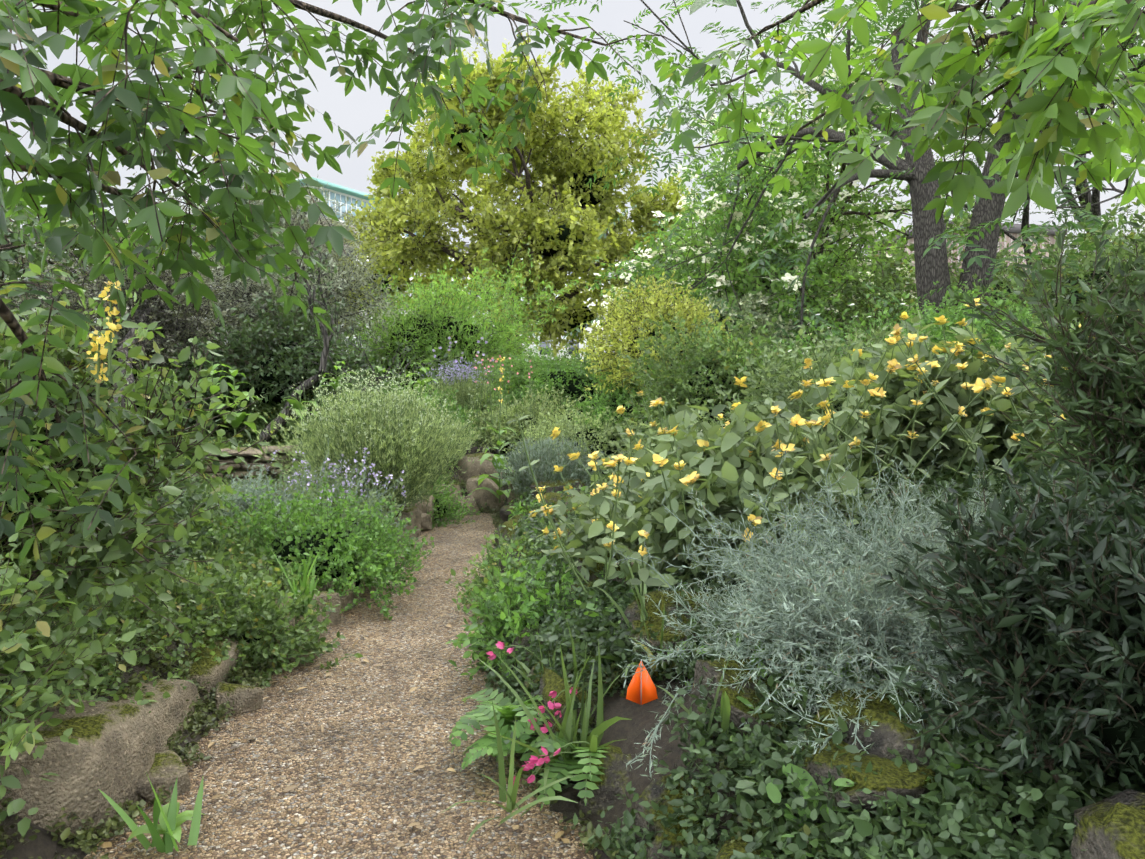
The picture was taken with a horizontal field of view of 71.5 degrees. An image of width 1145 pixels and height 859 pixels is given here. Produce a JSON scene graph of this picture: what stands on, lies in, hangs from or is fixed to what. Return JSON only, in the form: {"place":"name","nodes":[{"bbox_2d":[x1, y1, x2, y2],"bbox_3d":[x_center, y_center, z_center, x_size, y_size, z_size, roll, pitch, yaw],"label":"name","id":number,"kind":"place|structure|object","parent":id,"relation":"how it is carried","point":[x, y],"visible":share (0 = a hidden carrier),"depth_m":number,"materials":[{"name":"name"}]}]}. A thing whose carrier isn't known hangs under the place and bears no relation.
{"place":"outdoors","nodes":[
{"label":"outdoors","id":0,"kind":"place"},
{"bbox_2d":[83,513,592,858],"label":"gravel path","id":1,"kind":"structure","parent":0,"point":[358,787],"depth_m":3.34,"materials":[{"name":"beige gravel"}]},
{"bbox_2d":[99,520,514,853],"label":"leafy plants","id":2,"kind":"object","parent":1,"relation":"on","point":[167,843],"visible":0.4,"depth_m":2.68,"materials":[{"name":"green plant"}]},
{"bbox_2d":[98,515,570,858],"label":"fallen leaves","id":3,"kind":"object","parent":1,"relation":"on","point":[301,821],"visible":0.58,"depth_m":3.27,"materials":[{"name":"brown plant"}]},
{"bbox_2d":[235,177,440,347],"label":"greenhouse","id":4,"kind":"structure","parent":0,"point":[341,193],"depth_m":173.20,"materials":[{"name":"glass"}]},
{"bbox_2d":[333,244,602,364],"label":"white terrace","id":5,"kind":"structure","parent":0,"point":[579,345],"depth_m":119.70,"materials":[{"name":"white"}]},
{"bbox_2d":[0,425,1106,858],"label":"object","id":6,"kind":"structure","parent":0,"point":[638,727],"depth_m":2.89,"materials":[{"name":"soil"}]},
{"bbox_2d":[0,533,161,836],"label":"shrub","id":7,"kind":"object","parent":6,"relation":"on","point":[16,737],"visible":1,"depth_m":2.59,"materials":[{"name":"green plant"}]},
{"bbox_2d":[0,172,260,442],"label":"shrub","id":8,"kind":"object","parent":6,"relation":"on","point":[150,311],"visible":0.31,"depth_m":11.05,"materials":[{"name":"green plant"}]},
{"bbox_2d":[0,263,299,643],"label":"shrub","id":9,"kind":"object","parent":6,"relation":"on","point":[121,544],"visible":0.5,"depth_m":3.77,"materials":[{"name":"green plant"}]},
{"bbox_2d":[0,431,464,822],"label":"herb layer","id":10,"kind":"object","parent":6,"relation":"on","point":[151,625],"visible":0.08,"depth_m":4.08,"materials":[{"name":"green plant"}]},
{"bbox_2d":[422,399,479,460],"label":"shrub","id":11,"kind":"object","parent":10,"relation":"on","point":[461,432],"visible":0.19,"depth_m":10.35,"materials":[{"name":"green plant"}]},
{"bbox_2d":[182,490,311,588],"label":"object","id":12,"kind":"object","parent":6,"relation":"on","point":[248,545],"visible":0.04,"depth_m":5.55,"materials":[{"name":"green plant"}]},
{"bbox_2d":[181,445,315,488],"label":"wall","id":13,"kind":"structure","parent":6,"relation":"on","point":[247,455],"depth_m":8.70,"materials":[{"name":"stone"}]},
{"bbox_2d":[104,158,418,432],"bbox_3d":[-5.473,-2.267,14.884,5.437,4.930,6.177,0,3,-2],"label":"olive tree","id":14,"kind":"object","parent":6,"relation":"on","point":[358,285],"depth_m":13.88,"materials":[{"name":"green plant"}]},
{"bbox_2d":[226,380,344,444],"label":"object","id":15,"kind":"object","parent":6,"relation":"on","point":[262,410],"visible":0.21,"depth_m":11.91,"materials":[{"name":"green plant"}]},
{"bbox_2d":[173,276,406,412],"bbox_3d":[-4.225,-1.219,12.266,3.162,2.203,2.717,0,3,-2],"label":"glossy bush","id":16,"kind":"object","parent":6,"relation":"on","point":[257,344],"visible":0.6,"depth_m":11.63,"materials":[{"name":"green plant"}]},
{"bbox_2d":[86,280,516,842],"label":"flowering plants","id":17,"kind":"object","parent":6,"relation":"on","point":[182,817],"visible":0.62,"depth_m":9.50,"materials":[{"name":"yellow plant"}]},
{"bbox_2d":[204,472,434,620],"bbox_3d":[-2.014,0.838,5.981,1.842,1.041,1.623,0,3,-2],"label":"leafy plant","id":18,"kind":"object","parent":6,"relation":"on","point":[372,553],"visible":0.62,"depth_m":5.69,"materials":[{"name":"green plant"}]},
{"bbox_2d":[233,434,424,556],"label":"flowers","id":19,"kind":"object","parent":6,"relation":"on","point":[332,487],"visible":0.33,"depth_m":6.89,"materials":[{"name":"purple plant"}]},
{"bbox_2d":[255,219,447,449],"bbox_3d":[-3.076,-1.172,11.127,2.600,3.309,2.196,0,3,-2],"label":"twisted tree","id":20,"kind":"object","parent":6,"relation":"on","point":[308,384],"visible":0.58,"depth_m":10.98,"materials":[{"name":"green plant"}]},
{"bbox_2d":[245,366,497,511],"bbox_3d":[-1.981,0.050,7.895,2.333,1.369,2.448,-2,3,-28],"label":"shrub","id":21,"kind":"object","parent":6,"relation":"on","point":[396,438],"visible":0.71,"depth_m":7.59,"materials":[{"name":"green plant"}]},
{"bbox_2d":[0,0,743,563],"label":"boughs","id":22,"kind":"object","parent":6,"relation":"on","point":[230,230],"visible":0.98,"depth_m":2.57,"materials":[{"name":"green plant"}]},
{"bbox_2d":[294,371,483,451],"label":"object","id":23,"kind":"object","parent":6,"relation":"on","point":[461,412],"visible":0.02,"depth_m":11.81,"materials":[{"name":"green plant"}]},
{"bbox_2d":[342,323,544,424],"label":"hedge","id":24,"kind":"object","parent":6,"relation":"on","point":[485,402],"visible":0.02,"depth_m":19.19,"materials":[{"name":"green plant"}]},
{"bbox_2d":[416,358,492,409],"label":"lavender","id":25,"kind":"object","parent":6,"relation":"on","point":[458,381],"visible":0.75,"depth_m":12.24,"materials":[{"name":"purple plant"}]},
{"bbox_2d":[336,237,575,412],"bbox_3d":[-2.475,-2.006,16.275,5.036,3.508,4.386,0,3,-2],"label":"willow shrub","id":26,"kind":"object","parent":6,"relation":"on","point":[494,343],"visible":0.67,"depth_m":15.41,"materials":[{"name":"green plant"}]},
{"bbox_2d":[0,478,959,858],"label":"plants","id":27,"kind":"object","parent":6,"relation":"on","point":[84,840],"visible":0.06,"depth_m":3.33,"materials":[{"name":"green plant"}]},
{"bbox_2d":[431,334,537,446],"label":"flowering plants","id":28,"kind":"object","parent":6,"relation":"on","point":[489,385],"visible":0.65,"depth_m":11.59,"materials":[{"name":"green plant"}]},
{"bbox_2d":[445,516,570,610],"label":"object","id":29,"kind":"object","parent":6,"relation":"on","point":[484,571],"visible":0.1,"depth_m":5.55,"materials":[{"name":"green plant"}]},
{"bbox_2d":[465,380,586,464],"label":"shrub","id":30,"kind":"object","parent":6,"relation":"on","point":[509,415],"visible":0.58,"depth_m":11.62,"materials":[{"name":"green plant"}]},
{"bbox_2d":[446,543,620,679],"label":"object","id":31,"kind":"object","parent":6,"relation":"on","point":[504,601],"visible":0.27,"depth_m":4.28,"materials":[{"name":"green plant"}]},
{"bbox_2d":[487,414,609,497],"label":"shrub","id":32,"kind":"object","parent":6,"relation":"on","point":[543,468],"visible":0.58,"depth_m":8.78,"materials":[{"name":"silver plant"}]},
{"bbox_2d":[479,343,622,417],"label":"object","id":33,"kind":"object","parent":6,"relation":"on","point":[556,365],"visible":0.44,"depth_m":13.44,"materials":[{"name":"green plant"}]},
{"bbox_2d":[512,400,656,474],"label":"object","id":34,"kind":"object","parent":6,"relation":"on","point":[609,431],"visible":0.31,"depth_m":10.24,"materials":[{"name":"green plant"}]},
{"bbox_2d":[443,553,773,842],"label":"flowering plants","id":35,"kind":"object","parent":6,"relation":"on","point":[502,713],"visible":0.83,"depth_m":3.04,"materials":[{"name":"green plant"}]},
{"bbox_2d":[567,351,695,447],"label":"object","id":36,"kind":"object","parent":6,"relation":"on","point":[604,401],"visible":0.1,"depth_m":10.66,"materials":[{"name":"green plant"}]},
{"bbox_2d":[626,660,657,704],"bbox_3d":[0.263,0.967,3.032,0.121,0.180,0.027,0,3,-2],"label":"miniature orange tent","id":37,"kind":"object","parent":6,"relation":"on","point":[642,690],"visible":0.96,"depth_m":3.04,"materials":[{"name":"orange plastic"}]},
{"bbox_2d":[580,264,740,401],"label":"golden shrub","id":38,"kind":"object","parent":6,"relation":"on","point":[624,321],"visible":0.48,"depth_m":10.59,"materials":[{"name":"yellow plant"}]},
{"bbox_2d":[564,395,808,518],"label":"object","id":39,"kind":"object","parent":6,"relation":"on","point":[650,434],"visible":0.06,"depth_m":6.55,"materials":[{"name":"green plant"}]},
{"bbox_2d":[573,195,840,341],"bbox_3d":[2.501,-2.058,15.209,4.911,4.670,3.941,0,3,-2],"label":"elder tree","id":40,"kind":"object","parent":6,"relation":"on","point":[639,263],"visible":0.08,"depth_m":14.98,"materials":[{"name":"green plant"}]},
{"bbox_2d":[616,310,824,431],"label":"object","id":41,"kind":"object","parent":6,"relation":"on","point":[675,384],"visible":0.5,"depth_m":8.58,"materials":[{"name":"green plant"}]},
{"bbox_2d":[516,547,926,814],"bbox_3d":[0.029,0.970,5.558,1.266,0.572,7.164,0,3,-9],"label":"creeper","id":42,"kind":"object","parent":6,"relation":"on","point":[908,808],"visible":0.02,"depth_m":2.09,"materials":[{"name":"green plant"}]},
{"bbox_2d":[672,284,803,358],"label":"variegated shrub","id":43,"kind":"object","parent":6,"relation":"on","point":[749,306],"visible":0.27,"depth_m":11.40,"materials":[{"name":"green plant"}]},
{"bbox_2d":[509,491,1012,858],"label":"creeper","id":44,"kind":"object","parent":6,"relation":"on","point":[717,778],"visible":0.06,"depth_m":2.17,"materials":[{"name":"green plant"}]},
{"bbox_2d":[470,450,1144,858],"bbox_3d":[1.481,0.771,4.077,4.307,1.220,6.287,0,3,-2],"label":"herb layer","id":45,"kind":"object","parent":6,"relation":"on","point":[992,837],"visible":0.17,"depth_m":2.39,"materials":[{"name":"green plant"}]},
{"bbox_2d":[491,477,1144,858],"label":"rocks","id":46,"kind":"object","parent":6,"relation":"on","point":[1112,827],"visible":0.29,"depth_m":2.43,"materials":[{"name":"grey stone"}]},
{"bbox_2d":[503,486,985,858],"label":"creeper","id":47,"kind":"object","parent":46,"relation":"attached to","point":[773,793],"visible":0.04,"depth_m":2.22,"materials":[{"name":"green plant"}]},
{"bbox_2d":[506,298,1138,596],"bbox_3d":[1.617,0.186,4.334,3.834,1.794,2.224,0,3,-2],"label":"flowering shrub","id":48,"kind":"object","parent":6,"relation":"on","point":[922,404],"visible":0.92,"depth_m":4.04,"materials":[{"name":"green plant"}]},
{"bbox_2d":[643,0,1005,359],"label":"elder tree","id":49,"kind":"object","parent":6,"relation":"on","point":[862,225],"visible":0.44,"depth_m":12.77,"materials":[{"name":"green plant"}]},
{"bbox_2d":[507,0,1144,383],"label":"tree of heaven twin trunk","id":50,"kind":"object","parent":6,"relation":"on","point":[977,257],"visible":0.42,"depth_m":9.97,"materials":[{"name":"green plant"}]},
{"bbox_2d":[657,0,1144,223],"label":"boughs","id":51,"kind":"object","parent":50,"relation":"attached to","point":[1053,55],"visible":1,"depth_m":2.68,"materials":[{"name":"green plant"}]},
{"bbox_2d":[710,318,971,466],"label":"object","id":52,"kind":"object","parent":6,"relation":"on","point":[788,385],"visible":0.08,"depth_m":6.40,"materials":[{"name":"green plant"}]},
{"bbox_2d":[624,269,1068,435],"bbox_3d":[3.856,-0.515,9.021,6.418,2.355,3.813,0,3,-2],"label":"white rose bush","id":53,"kind":"object","parent":6,"relation":"on","point":[889,322],"visible":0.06,"depth_m":8.58,"materials":[{"name":"green plant"}]},
{"bbox_2d":[612,436,1084,802],"bbox_3d":[1.231,0.664,3.095,2.139,1.233,2.309,0,3,-2],"label":"shrub","id":54,"kind":"object","parent":6,"relation":"on","point":[794,603],"visible":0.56,"depth_m":2.76,"materials":[{"name":"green plant"}]},
{"bbox_2d":[838,274,1074,368],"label":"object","id":55,"kind":"object","parent":6,"relation":"on","point":[995,334],"visible":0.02,"depth_m":7.19,"materials":[{"name":"green plant"}]},
{"bbox_2d":[784,180,1144,360],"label":"shrubs","id":56,"kind":"object","parent":6,"relation":"on","point":[858,305],"visible":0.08,"depth_m":12.66,"materials":[{"name":"green plant"}]},
{"bbox_2d":[878,438,1144,797],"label":"shrub","id":57,"kind":"object","parent":6,"relation":"on","point":[1033,619],"visible":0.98,"depth_m":1.95,"materials":[{"name":"green plant"}]},
{"bbox_2d":[949,213,1144,520],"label":"shrub","id":58,"kind":"object","parent":6,"relation":"on","point":[1110,378],"visible":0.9,"depth_m":2.58,"materials":[{"name":"green plant"}]},
{"bbox_2d":[950,199,1144,333],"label":"shrubs","id":59,"kind":"object","parent":6,"relation":"on","point":[1114,250],"visible":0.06,"depth_m":8.09,"materials":[{"name":"green plant"}]},
{"bbox_2d":[981,302,1135,473],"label":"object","id":60,"kind":"object","parent":6,"relation":"on","point":[1039,353],"visible":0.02,"depth_m":5.82,"materials":[{"name":"green plant"}]},
{"bbox_2d":[1005,439,1144,608],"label":"shrub","id":61,"kind":"object","parent":6,"relation":"on","point":[1106,496],"visible":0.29,"depth_m":2.05,"materials":[{"name":"green plant"}]},
{"bbox_2d":[0,0,1144,357],"label":"sky","id":62,"kind":"structure","parent":0,"point":[356,113],"materials":[{"name":"white"}]},
{"bbox_2d":[868,220,1067,319],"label":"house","id":63,"kind":"structure","parent":0,"point":[1015,231],"depth_m":92.26,"materials":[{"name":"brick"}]},
{"label":"ground","id":64,"kind":"structure","parent":0,"visible":0},
{"bbox_2d":[0,206,88,319],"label":"tree","id":65,"kind":"object","parent":64,"relation":"on","point":[58,258],"visible":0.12,"depth_m":18.45,"materials":[{"name":"green plant"}]},
{"bbox_2d":[0,149,112,334],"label":"tree","id":66,"kind":"object","parent":64,"relation":"on","point":[6,267],"visible":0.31,"depth_m":11.94,"materials":[{"name":"green plant"}]},
{"bbox_2d":[6,186,147,336],"bbox_3d":[-15.377,-3.901,24.900,6.117,8.409,5.343,0,3,-2],"label":"tree","id":67,"kind":"object","parent":64,"relation":"on","point":[76,245],"visible":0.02,"depth_m":23.98,"materials":[{"name":"green plant"}]},
{"bbox_2d":[0,258,263,442],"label":"hedge","id":68,"kind":"object","parent":64,"relation":"on","point":[182,371],"visible":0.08,"depth_m":11.92,"materials":[{"name":"green plant"}]},
{"bbox_2d":[59,447,243,603],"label":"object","id":69,"kind":"object","parent":64,"relation":"on","point":[181,511],"visible":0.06,"depth_m":5.46,"materials":[{"name":"green plant"}]},
{"bbox_2d":[119,473,256,529],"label":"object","id":70,"kind":"object","parent":64,"relation":"on","point":[208,496],"depth_m":6.44,"materials":[{"name":"green plant"}]},
{"bbox_2d":[89,546,362,686],"bbox_3d":[-2.123,1.126,4.606,1.559,0.946,1.462,-2,4,-34],"label":"herb patch","id":71,"kind":"object","parent":64,"relation":"on","point":[274,623],"visible":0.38,"depth_m":4.46,"materials":[{"name":"green plant"}]},
{"bbox_2d":[152,313,343,409],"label":"hedge","id":72,"kind":"object","parent":64,"relation":"on","point":[226,331],"depth_m":15.93,"materials":[{"name":"green plant"}]},
{"bbox_2d":[197,464,310,531],"bbox_3d":[-2.600,0.781,6.513,1.235,0.982,1.185,0,3,-2],"label":"silver cushion","id":73,"kind":"object","parent":64,"relation":"on","point":[246,489],"visible":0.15,"depth_m":6.47,"materials":[{"name":"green plant"}]},
{"bbox_2d":[0,452,518,837],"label":"rocks","id":74,"kind":"object","parent":64,"relation":"on","point":[118,753],"visible":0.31,"depth_m":2.99,"materials":[{"name":"beige stone"}]},
{"bbox_2d":[418,476,486,529],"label":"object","id":75,"kind":"object","parent":64,"relation":"on","point":[452,513],"visible":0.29,"depth_m":9.18,"materials":[{"name":"green plant"}]},
{"bbox_2d":[328,27,697,359],"bbox_3d":[-2.279,-8.850,35.889,19.430,16.744,12.834,0,3,-2],"label":"tree","id":76,"kind":"object","parent":64,"relation":"on","point":[425,204],"visible":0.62,"depth_m":33.07,"materials":[{"name":"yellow plant"}]},
{"bbox_2d":[465,340,619,424],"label":"hedge","id":77,"kind":"object","parent":64,"relation":"on","point":[568,350],"depth_m":19.60,"materials":[{"name":"green plant"}]},
{"bbox_2d":[0,96,1144,775],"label":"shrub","id":78,"kind":"object","parent":64,"relation":"on","point":[1112,734],"visible":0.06,"depth_m":10.87,"materials":[{"name":"green plant"}]},
{"bbox_2d":[627,228,722,301],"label":"shrub","id":79,"kind":"object","parent":64,"relation":"on","point":[675,251],"depth_m":32.75,"materials":[{"name":"green plant"}]},
{"bbox_2d":[814,226,914,333],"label":"shrub","id":80,"kind":"object","parent":64,"relation":"on","point":[893,243],"visible":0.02,"depth_m":29.21,"materials":[{"name":"green plant"}]},
{"bbox_2d":[867,0,1144,273],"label":"tree","id":81,"kind":"object","parent":64,"relation":"on","point":[1093,197],"visible":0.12,"depth_m":13.38,"materials":[{"name":"green plant"}]}
]}

